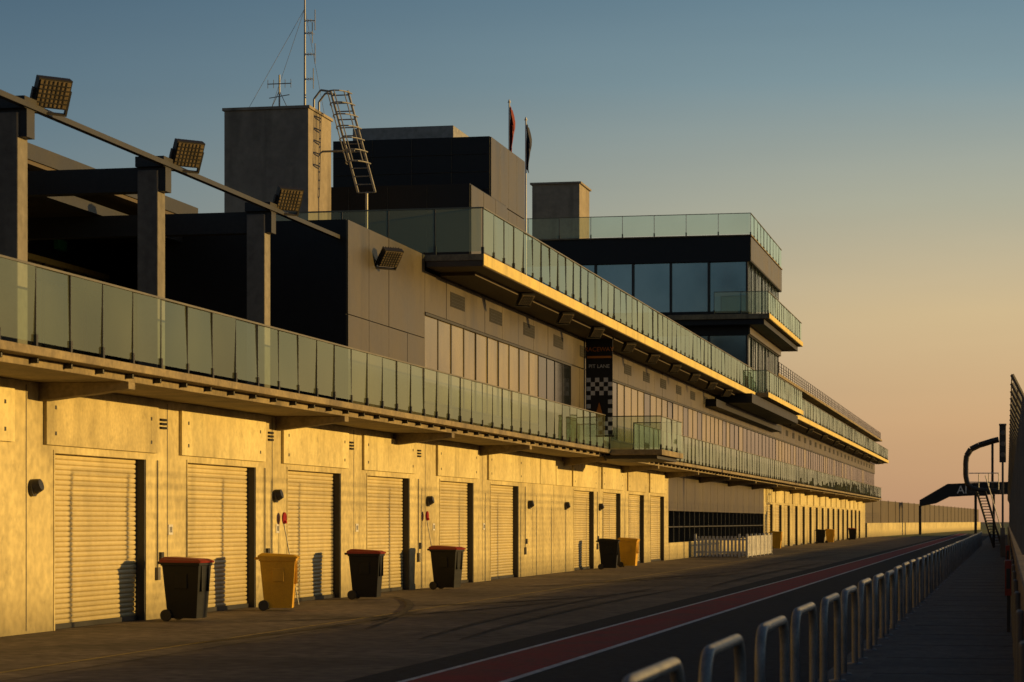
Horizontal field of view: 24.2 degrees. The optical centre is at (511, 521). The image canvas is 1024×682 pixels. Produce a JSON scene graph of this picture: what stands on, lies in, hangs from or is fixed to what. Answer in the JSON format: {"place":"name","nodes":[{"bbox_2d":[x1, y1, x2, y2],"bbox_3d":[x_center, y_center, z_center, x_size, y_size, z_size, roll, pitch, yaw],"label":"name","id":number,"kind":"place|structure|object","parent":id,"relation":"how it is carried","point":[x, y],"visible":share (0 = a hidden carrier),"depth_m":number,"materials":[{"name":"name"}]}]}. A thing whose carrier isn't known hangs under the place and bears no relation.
{"place":"outdoors","nodes":[
{"label":"outdoors","id":0,"kind":"place"},
{"bbox_2d":[0,537,938,681],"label":"concrete apron","id":1,"kind":"object","parent":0,"point":[343,653],"visible":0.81,"depth_m":37.63,"materials":[{"name":"concrete"}]},
{"bbox_2d":[157,556,213,620],"bbox_3d":[-5.536,1.145,40.465,0.817,1.085,0.620,0,0,15],"label":"wheelie bin","id":2,"kind":"object","parent":1,"relation":"on","point":[186,583],"visible":1,"depth_m":40.22,"materials":[{"name":"plastic"}]},
{"bbox_2d":[254,553,299,610],"bbox_3d":[-4.445,1.145,45.236,0.817,1.085,0.620,0,0,0],"label":"wheelie bin","id":3,"kind":"object","parent":1,"relation":"on","point":[279,574],"visible":1,"depth_m":44.97,"materials":[{"name":"yellow plastic"}]},
{"bbox_2d":[282,512,298,604],"bbox_3d":[-4.465,0.757,48.208,0.324,1.871,0.237,0,0,12],"label":"pit paddle","id":4,"kind":"object","parent":1,"relation":"on","point":[284,518],"visible":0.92,"depth_m":48.22,"materials":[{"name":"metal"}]},
{"bbox_2d":[344,549,385,599],"bbox_3d":[-3.175,1.145,51.615,0.817,1.085,0.620,0,0,8],"label":"wheelie bin","id":5,"kind":"object","parent":1,"relation":"on","point":[366,569],"visible":1,"depth_m":51.35,"materials":[{"name":"plastic"}]},
{"bbox_2d":[426,511,431,545],"bbox_3d":[-2.000,0.722,60.105,0.324,1.940,0.237,0,0,12],"label":"pit paddle","id":6,"kind":"object","parent":1,"relation":"on","point":[427,515],"visible":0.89,"depth_m":60.12,"materials":[{"name":"metal"}]},
{"bbox_2d":[0,377,864,636],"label":"garage wall","id":7,"kind":"structure","parent":1,"relation":"on","point":[174,439],"depth_m":47.84,"materials":[{"name":"concrete"}]},
{"bbox_2d":[28,479,43,495],"bbox_3d":[-7.154,-0.503,35.999,0.186,0.264,0.257,0,0,12],"label":"wall lamp","id":8,"kind":"object","parent":7,"relation":"attached to","point":[35,487],"visible":1,"depth_m":35.92,"materials":[{"name":"black metal"}]},
{"bbox_2d":[55,454,137,628],"bbox_3d":[-6.809,0.325,38.861,0.080,2.750,3.935,0,0,12],"label":"roller door","id":9,"kind":"structure","parent":7,"relation":"attached to","point":[95,539],"depth_m":38.94,"materials":[{"name":"metal"}]},
{"bbox_2d":[168,524,172,534],"bbox_3d":[-5.999,0.150,41.990,0.016,0.180,0.220,0,0,12],"label":"bay number sign","id":10,"kind":"object","parent":7,"relation":"attached to","point":[170,529],"visible":1,"depth_m":41.97,"materials":[{"name":"white paint"}]},
{"bbox_2d":[188,463,248,611],"bbox_3d":[-5.572,0.325,44.835,0.080,2.750,3.935,0,0,12],"label":"roller door","id":11,"kind":"structure","parent":7,"relation":"attached to","point":[217,514],"depth_m":45.22,"materials":[{"name":"metal"}]},
{"bbox_2d":[272,489,283,502],"bbox_3d":[-4.679,-0.503,47.946,0.186,0.264,0.257,0,0,12],"label":"wall lamp","id":12,"kind":"object","parent":7,"relation":"attached to","point":[277,495],"visible":1,"depth_m":47.86,"materials":[{"name":"black metal"}]},
{"bbox_2d":[276,524,279,532],"bbox_3d":[-4.721,0.150,48.159,0.016,0.180,0.220,0,0,12],"label":"bay number sign","id":13,"kind":"object","parent":7,"relation":"attached to","point":[277,528],"visible":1,"depth_m":48.15,"materials":[{"name":"white paint"}]},
{"bbox_2d":[288,470,334,601],"bbox_3d":[-4.334,0.325,50.808,0.080,2.750,3.935,0,0,12],"label":"roller door","id":14,"kind":"structure","parent":7,"relation":"attached to","point":[310,519],"depth_m":51.14,"materials":[{"name":"metal"}]},
{"bbox_2d":[355,524,358,531],"bbox_3d":[-3.504,0.150,54.034,0.016,0.180,0.220,0,0,12],"label":"bay number sign","id":15,"kind":"object","parent":7,"relation":"attached to","point":[356,527],"visible":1,"depth_m":54.01,"materials":[{"name":"white paint"}]},
{"bbox_2d":[155,460,598,579],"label":"wall conduits","id":16,"kind":"object","parent":7,"relation":"attached to","point":[158,569],"depth_m":47.27,"materials":[{"name":"grey metal"}]},
{"bbox_2d":[367,476,403,591],"bbox_3d":[-3.077,0.325,56.879,0.080,2.750,3.935,0,0,12],"label":"roller door","id":17,"kind":"structure","parent":7,"relation":"attached to","point":[384,514],"depth_m":57.36,"materials":[{"name":"metal"}]},
{"bbox_2d":[426,496,433,505],"bbox_3d":[-2.063,-0.503,60.578,0.186,0.264,0.257,0,0,12],"label":"wall lamp","id":18,"kind":"object","parent":7,"relation":"attached to","point":[429,500],"visible":1,"depth_m":60.49,"materials":[{"name":"black metal"}]},
{"bbox_2d":[0,340,881,500],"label":"balcony slab","id":19,"kind":"structure","parent":7,"relation":"on","point":[26,362],"depth_m":44.37,"materials":[{"name":"concrete"}]},
{"bbox_2d":[28,143,197,363],"bbox_3d":[-14.270,-4.460,32.572,7.840,4.240,58.000,0,0,12],"label":"terrace structure","id":20,"kind":"object","parent":19,"relation":"on","point":[111,260],"visible":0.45,"depth_m":52.11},
{"bbox_2d":[0,89,339,242],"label":"pergola beams","id":21,"kind":"structure","parent":20,"relation":"attached to","point":[64,188],"depth_m":43.68,"materials":[{"name":"grey metal"}]},
{"bbox_2d":[30,75,72,116],"bbox_3d":[-6.646,-6.122,34.394,0.600,0.550,0.215,0,28,-36],"label":"floodlight","id":22,"kind":"object","parent":21,"relation":"attached to","point":[50,92],"visible":0.98,"depth_m":34.30,"materials":[{"name":"metal"}]},
{"bbox_2d":[169,138,204,173],"bbox_3d":[-5.469,-6.122,40.073,0.600,0.550,0.215,0,28,-36],"label":"floodlight","id":23,"kind":"object","parent":21,"relation":"attached to","point":[186,153],"visible":0.96,"depth_m":39.97,"materials":[{"name":"metal"}]},
{"bbox_2d":[272,186,303,215],"bbox_3d":[-4.303,-6.122,45.703,0.600,0.550,0.215,0,28,-36],"label":"floodlight","id":24,"kind":"object","parent":21,"relation":"attached to","point":[285,198],"visible":0.96,"depth_m":45.60,"materials":[{"name":"metal"}]},
{"bbox_2d":[0,112,269,387],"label":"terrace columns","id":25,"kind":"structure","parent":19,"relation":"on","point":[14,234],"depth_m":39.45,"materials":[{"name":"grey concrete"}]},
{"bbox_2d":[0,207,887,497],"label":"balustrade posts","id":26,"kind":"object","parent":19,"relation":"on","point":[186,369],"visible":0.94,"depth_m":59.40,"materials":[{"name":"metal"}]},
{"bbox_2d":[39,382,876,502],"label":"balcony brackets","id":27,"kind":"object","parent":19,"relation":"attached to","point":[57,391],"visible":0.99,"depth_m":57.00,"materials":[{"name":"concrete"}]},
{"bbox_2d":[165,219,874,492],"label":"wall","id":28,"kind":"structure","parent":19,"relation":"on","point":[343,290],"depth_m":50.39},
{"bbox_2d":[375,246,403,269],"bbox_3d":[-2.676,-5.694,51.853,0.570,0.522,0.204,0,40,-38],"label":"floodlight","id":29,"kind":"object","parent":28,"relation":"attached to","point":[388,258],"visible":1,"depth_m":51.74,"materials":[{"name":"metal"}]},
{"bbox_2d":[425,312,874,485],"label":"windows","id":30,"kind":"structure","parent":28,"relation":"in","point":[451,347],"depth_m":71.00,"materials":[{"name":"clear glass"}]},
{"bbox_2d":[425,253,888,463],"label":"deck slab","id":31,"kind":"structure","parent":28,"relation":"on","point":[483,274],"depth_m":69.70,"materials":[{"name":"concrete"}]},
{"bbox_2d":[313,89,375,228],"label":"caged ladder","id":32,"kind":"object","parent":31,"relation":"on","point":[346,149],"visible":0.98,"depth_m":67.63,"materials":[{"name":"metal"}]},
{"bbox_2d":[222,105,591,272],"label":"rooftop plant rooms","id":33,"kind":"object","parent":31,"relation":"on","point":[268,150],"visible":0.55,"depth_m":71.07,"materials":[{"name":"concrete"}]},
{"bbox_2d":[267,75,290,105],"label":"radio antenna","id":34,"kind":"object","parent":33,"relation":"on","point":[279,92],"visible":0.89,"depth_m":67.72,"materials":[{"name":"metal"}]},
{"bbox_2d":[249,0,323,109],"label":"radio mast","id":35,"kind":"object","parent":33,"relation":"on","point":[305,33],"visible":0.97,"depth_m":67.57,"materials":[{"name":"metal"}]},
{"bbox_2d":[508,99,514,151],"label":"flag","id":36,"kind":"object","parent":31,"relation":"on","point":[511,129],"visible":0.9,"depth_m":91.91,"materials":[{"name":"red fabric"}]},
{"bbox_2d":[514,292,535,307],"bbox_3d":[0.337,-5.802,62.665,0.480,0.172,0.440,0,-45,-33],"label":"floodlight","id":37,"kind":"object","parent":31,"relation":"attached to","point":[524,299],"visible":1,"depth_m":62.58,"materials":[{"name":"metal"}]},
{"bbox_2d":[525,117,531,274],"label":"flagpole","id":38,"kind":"object","parent":31,"relation":"on","point":[528,141],"visible":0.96,"depth_m":91.77,"materials":[{"name":"white metal"}]},
{"bbox_2d":[555,311,574,324],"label":"floodlight","id":39,"kind":"object","parent":31,"relation":"attached to","point":[564,318],"visible":1,"depth_m":68.25,"materials":[{"name":"metal"}]},
{"bbox_2d":[587,326,604,338],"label":"floodlight","id":40,"kind":"object","parent":31,"relation":"attached to","point":[596,332],"visible":1,"depth_m":73.43,"materials":[{"name":"metal"}]},
{"bbox_2d":[585,337,613,436],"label":"hanging banner","id":41,"kind":"object","parent":31,"relation":"hanging from","point":[599,375],"visible":1,"depth_m":77.43,"materials":[{"name":"black fabric"}]},
{"bbox_2d":[620,342,636,352],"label":"floodlight","id":42,"kind":"object","parent":31,"relation":"attached to","point":[628,347],"visible":1,"depth_m":79.72,"materials":[{"name":"metal"}]},
{"bbox_2d":[645,353,660,363],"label":"floodlight","id":43,"kind":"object","parent":31,"relation":"attached to","point":[652,358],"visible":1,"depth_m":85.20,"materials":[{"name":"metal"}]},
{"bbox_2d":[527,234,802,431],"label":"control tower body","id":44,"kind":"structure","parent":31,"relation":"on","point":[776,337],"depth_m":119.14,"materials":[{"name":"concrete"}]},
{"bbox_2d":[527,261,778,392],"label":"tower glazing","id":45,"kind":"structure","parent":44,"relation":"on","point":[684,287],"depth_m":119.21,"materials":[{"name":"blue glass"}]},
{"bbox_2d":[667,363,681,373],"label":"floodlight","id":46,"kind":"object","parent":31,"relation":"attached to","point":[674,368],"visible":1,"depth_m":90.78,"materials":[{"name":"metal"}]},
{"bbox_2d":[687,373,700,381],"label":"floodlight","id":47,"kind":"object","parent":31,"relation":"attached to","point":[694,377],"visible":1,"depth_m":96.45,"materials":[{"name":"metal"}]},
{"bbox_2d":[705,381,717,389],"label":"floodlight","id":48,"kind":"object","parent":31,"relation":"attached to","point":[711,385],"visible":1,"depth_m":102.13,"materials":[{"name":"metal"}]},
{"bbox_2d":[721,388,732,396],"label":"floodlight","id":49,"kind":"object","parent":31,"relation":"attached to","point":[726,392],"visible":1,"depth_m":107.81,"materials":[{"name":"metal"}]},
{"bbox_2d":[806,428,813,433],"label":"floodlight","id":50,"kind":"object","parent":31,"relation":"attached to","point":[809,430],"visible":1,"depth_m":153.25,"materials":[{"name":"metal"}]},
{"bbox_2d":[820,434,827,439],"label":"floodlight","id":51,"kind":"object","parent":31,"relation":"attached to","point":[824,437],"visible":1,"depth_m":164.99,"materials":[{"name":"metal"}]},
{"bbox_2d":[777,361,881,441],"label":"storey block","id":52,"kind":"structure","parent":31,"relation":"on","point":[859,425],"depth_m":178.68,"materials":[{"name":"concrete"}]},
{"bbox_2d":[650,214,887,497],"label":"balustrade glass panels","id":53,"kind":"object","parent":19,"relation":"on","point":[789,320],"visible":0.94,"depth_m":125.14,"materials":[{"name":"clear glass"}]},
{"bbox_2d":[440,481,468,582],"bbox_3d":[-1.616,0.325,63.929,0.080,2.750,3.935,0,0,12],"label":"roller door","id":54,"kind":"structure","parent":7,"relation":"attached to","point":[453,514],"depth_m":64.38,"materials":[{"name":"metal"}]},
{"bbox_2d":[491,485,513,579],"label":"roller door","id":55,"kind":"structure","parent":7,"relation":"attached to","point":[501,532],"depth_m":70.32,"materials":[{"name":"metal"}]},
{"bbox_2d":[528,500,533,508],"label":"wall lamp","id":56,"kind":"object","parent":7,"relation":"attached to","point":[530,504],"visible":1,"depth_m":73.32,"materials":[{"name":"black metal"}]},
{"bbox_2d":[564,502,570,509],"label":"wall lamp","id":57,"kind":"object","parent":7,"relation":"attached to","point":[566,505],"visible":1,"depth_m":79.39,"materials":[{"name":"black metal"}]},
{"bbox_2d":[574,491,589,569],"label":"roller door","id":58,"kind":"structure","parent":7,"relation":"attached to","point":[581,529],"depth_m":83.51,"materials":[{"name":"metal"}]},
{"bbox_2d":[598,503,603,510],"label":"wall lamp","id":59,"kind":"object","parent":7,"relation":"attached to","point":[601,506],"visible":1,"depth_m":86.05,"materials":[{"name":"black metal"}]},
{"bbox_2d":[603,493,615,538],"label":"roller door","id":60,"kind":"structure","parent":7,"relation":"attached to","point":[609,516],"depth_m":89.41,"materials":[{"name":"metal"}]},
{"bbox_2d":[629,494,640,562],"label":"roller door","id":61,"kind":"structure","parent":7,"relation":"attached to","point":[634,516],"depth_m":95.44,"materials":[{"name":"metal"}]},
{"bbox_2d":[651,496,660,560],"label":"roller door","id":62,"kind":"structure","parent":7,"relation":"attached to","point":[655,528],"depth_m":101.10,"materials":[{"name":"metal"}]},
{"bbox_2d":[668,476,763,559],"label":"entry glazing","id":63,"kind":"structure","parent":7,"relation":"attached to","point":[711,509],"depth_m":117.90,"materials":[{"name":"glass"}]},
{"bbox_2d":[767,504,769,534],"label":"roller door","id":64,"kind":"structure","parent":7,"relation":"attached to","point":[768,518],"depth_m":149.02,"materials":[{"name":"metal"}]},
{"bbox_2d":[776,505,778,530],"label":"roller door","id":65,"kind":"structure","parent":7,"relation":"attached to","point":[777,517],"depth_m":154.86,"materials":[{"name":"metal"}]},
{"bbox_2d":[785,505,787,545],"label":"roller door","id":66,"kind":"structure","parent":7,"relation":"attached to","point":[786,528],"depth_m":161.15,"materials":[{"name":"metal"}]},
{"bbox_2d":[793,506,795,544],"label":"roller door","id":67,"kind":"structure","parent":7,"relation":"attached to","point":[794,525],"depth_m":166.90,"materials":[{"name":"metal"}]},
{"bbox_2d":[800,507,802,544],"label":"roller door","id":68,"kind":"structure","parent":7,"relation":"attached to","point":[801,525],"depth_m":172.94,"materials":[{"name":"metal"}]},
{"bbox_2d":[807,507,809,543],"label":"roller door","id":69,"kind":"structure","parent":7,"relation":"attached to","point":[808,542],"depth_m":178.83,"materials":[{"name":"metal"}]},
{"bbox_2d":[814,507,815,542],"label":"roller door","id":70,"kind":"structure","parent":7,"relation":"attached to","point":[814,524],"depth_m":184.91,"materials":[{"name":"metal"}]},
{"bbox_2d":[820,508,821,528],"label":"roller door","id":71,"kind":"structure","parent":7,"relation":"attached to","point":[820,518],"depth_m":191.10,"materials":[{"name":"metal"}]},
{"bbox_2d":[831,509,832,528],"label":"roller door","id":72,"kind":"structure","parent":7,"relation":"attached to","point":[831,519],"depth_m":202.79,"materials":[{"name":"metal"}]},
{"bbox_2d":[836,509,837,539],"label":"roller door","id":73,"kind":"structure","parent":7,"relation":"attached to","point":[836,524],"depth_m":208.55,"materials":[{"name":"metal"}]},
{"bbox_2d":[841,509,842,539],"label":"roller door","id":74,"kind":"structure","parent":7,"relation":"attached to","point":[841,524],"depth_m":214.77,"materials":[{"name":"metal"}]},
{"bbox_2d":[427,545,465,589],"bbox_3d":[-1.632,1.145,59.063,0.817,1.085,0.620,0,0,20],"label":"wheelie bin","id":75,"kind":"object","parent":1,"relation":"on","point":[447,562],"visible":1,"depth_m":58.82,"materials":[{"name":"plastic"}]},
{"bbox_2d":[143,552,848,647],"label":"tyre marks","id":76,"kind":"object","parent":1,"relation":"on","point":[409,606],"visible":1,"depth_m":44.93,"materials":[{"name":"rubber"}]},
{"bbox_2d":[596,538,619,569],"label":"wheelie bin","id":77,"kind":"object","parent":1,"relation":"on","point":[609,550],"visible":1,"depth_m":83.08,"materials":[{"name":"plastic"}]},
{"bbox_2d":[618,537,639,566],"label":"wheelie bin","id":78,"kind":"object","parent":1,"relation":"on","point":[629,549],"visible":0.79,"depth_m":87.50,"materials":[{"name":"yellow plastic"}]},
{"bbox_2d":[694,533,771,557],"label":"picket fence","id":79,"kind":"object","parent":1,"relation":"on","point":[756,545],"visible":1,"depth_m":111.00,"materials":[{"name":"white paint"}]},
{"bbox_2d":[769,531,782,548],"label":"wheelie bin","id":80,"kind":"object","parent":1,"relation":"on","point":[776,538],"visible":0.74,"depth_m":143.50,"materials":[{"name":"yellow plastic"}]},
{"bbox_2d":[814,529,825,543],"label":"wheelie bin","id":81,"kind":"object","parent":1,"relation":"on","point":[820,535],"visible":1,"depth_m":177.79,"materials":[{"name":"plastic"}]},
{"bbox_2d":[825,529,834,542],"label":"wheelie bin","id":82,"kind":"object","parent":1,"relation":"on","point":[830,534],"visible":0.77,"depth_m":184.59,"materials":[{"name":"yellow plastic"}]},
{"bbox_2d":[848,528,856,539],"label":"wheelie bin","id":83,"kind":"object","parent":1,"relation":"on","point":[852,533],"visible":1,"depth_m":213.01,"materials":[{"name":"plastic"}]},
{"bbox_2d":[0,0,1023,521],"label":"sky","id":84,"kind":"structure","parent":0,"point":[879,144],"materials":[{"name":"blue"}]},
{"bbox_2d":[344,534,988,681],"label":"pit lane road","id":85,"kind":"structure","parent":0,"point":[686,645],"depth_m":33.85,"materials":[{"name":"grey asphalt"}]},
{"bbox_2d":[865,534,1013,681],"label":"footpath","id":86,"kind":"structure","parent":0,"point":[957,632],"depth_m":33.65,"materials":[{"name":"concrete"}]},
{"bbox_2d":[963,437,1000,547],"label":"starter platform","id":87,"kind":"structure","parent":86,"relation":"on","point":[976,491],"depth_m":147.08,"materials":[{"name":"white paint"}]},
{"bbox_2d":[999,424,1005,556],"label":"timing light post","id":88,"kind":"object","parent":86,"relation":"on","point":[1002,443],"visible":1,"depth_m":109.72,"materials":[{"name":"black metal"}]},
{"bbox_2d":[1005,560,1010,631],"bbox_3d":[7.369,1.110,35.490,0.095,1.060,0.506,0,0,12],"label":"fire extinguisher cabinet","id":89,"kind":"object","parent":86,"relation":"on","point":[1008,578],"visible":1,"depth_m":35.25,"materials":[{"name":"metal"}]},
{"bbox_2d":[1006,545,1009,559],"bbox_3d":[11.832,1.110,57.033,0.095,1.060,0.506,0,0,12],"label":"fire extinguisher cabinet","id":90,"kind":"object","parent":86,"relation":"on","point":[1007,552],"visible":0.28,"depth_m":56.79,"materials":[{"name":"red metal"}]},
{"bbox_2d":[879,524,1008,536],"bbox_3d":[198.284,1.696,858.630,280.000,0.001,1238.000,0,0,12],"label":"grass field","id":91,"kind":"structure","parent":0,"point":[983,530],"depth_m":325.59,"materials":[{"name":"green plant"}]},
{"bbox_2d":[865,500,980,536],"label":"boundary wall","id":92,"kind":"structure","parent":91,"relation":"on","point":[886,518],"depth_m":309.02,"materials":[{"name":"concrete"}]},
{"bbox_2d":[981,522,1008,523],"bbox_3d":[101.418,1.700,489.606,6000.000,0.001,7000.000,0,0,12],"label":"ground","id":93,"kind":"structure","parent":0,"point":[996,522],"depth_m":2808.86,"materials":[{"name":"grey concrete"}]},
{"bbox_2d":[818,535,991,681],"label":"kerb","id":94,"kind":"structure","parent":93,"relation":"on","point":[865,670],"depth_m":33.41,"materials":[{"name":"concrete"}]},
{"bbox_2d":[622,532,981,681],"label":"hoop barrier","id":95,"kind":"object","parent":94,"relation":"on","point":[920,579],"visible":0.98,"depth_m":25.97,"materials":[{"name":"metal"}]},
{"bbox_2d":[1007,526,1023,681],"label":"pit wall","id":96,"kind":"structure","parent":93,"relation":"on","point":[1017,588],"depth_m":23.50,"materials":[{"name":"grey paint"}]},
{"bbox_2d":[1007,374,1023,554],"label":"catch fence","id":97,"kind":"object","parent":96,"relation":"on","point":[1015,498],"visible":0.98,"depth_m":51.32,"materials":[{"name":"black metal"}]},
{"label":"race track","id":98,"kind":"structure","parent":0,"visible":0},
{"bbox_2d":[919,482,1007,534],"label":"track gantry","id":99,"kind":"object","parent":98,"relation":"on","point":[946,491],"visible":0.69,"depth_m":295.17,"materials":[{"name":"black metal"}]}
]}

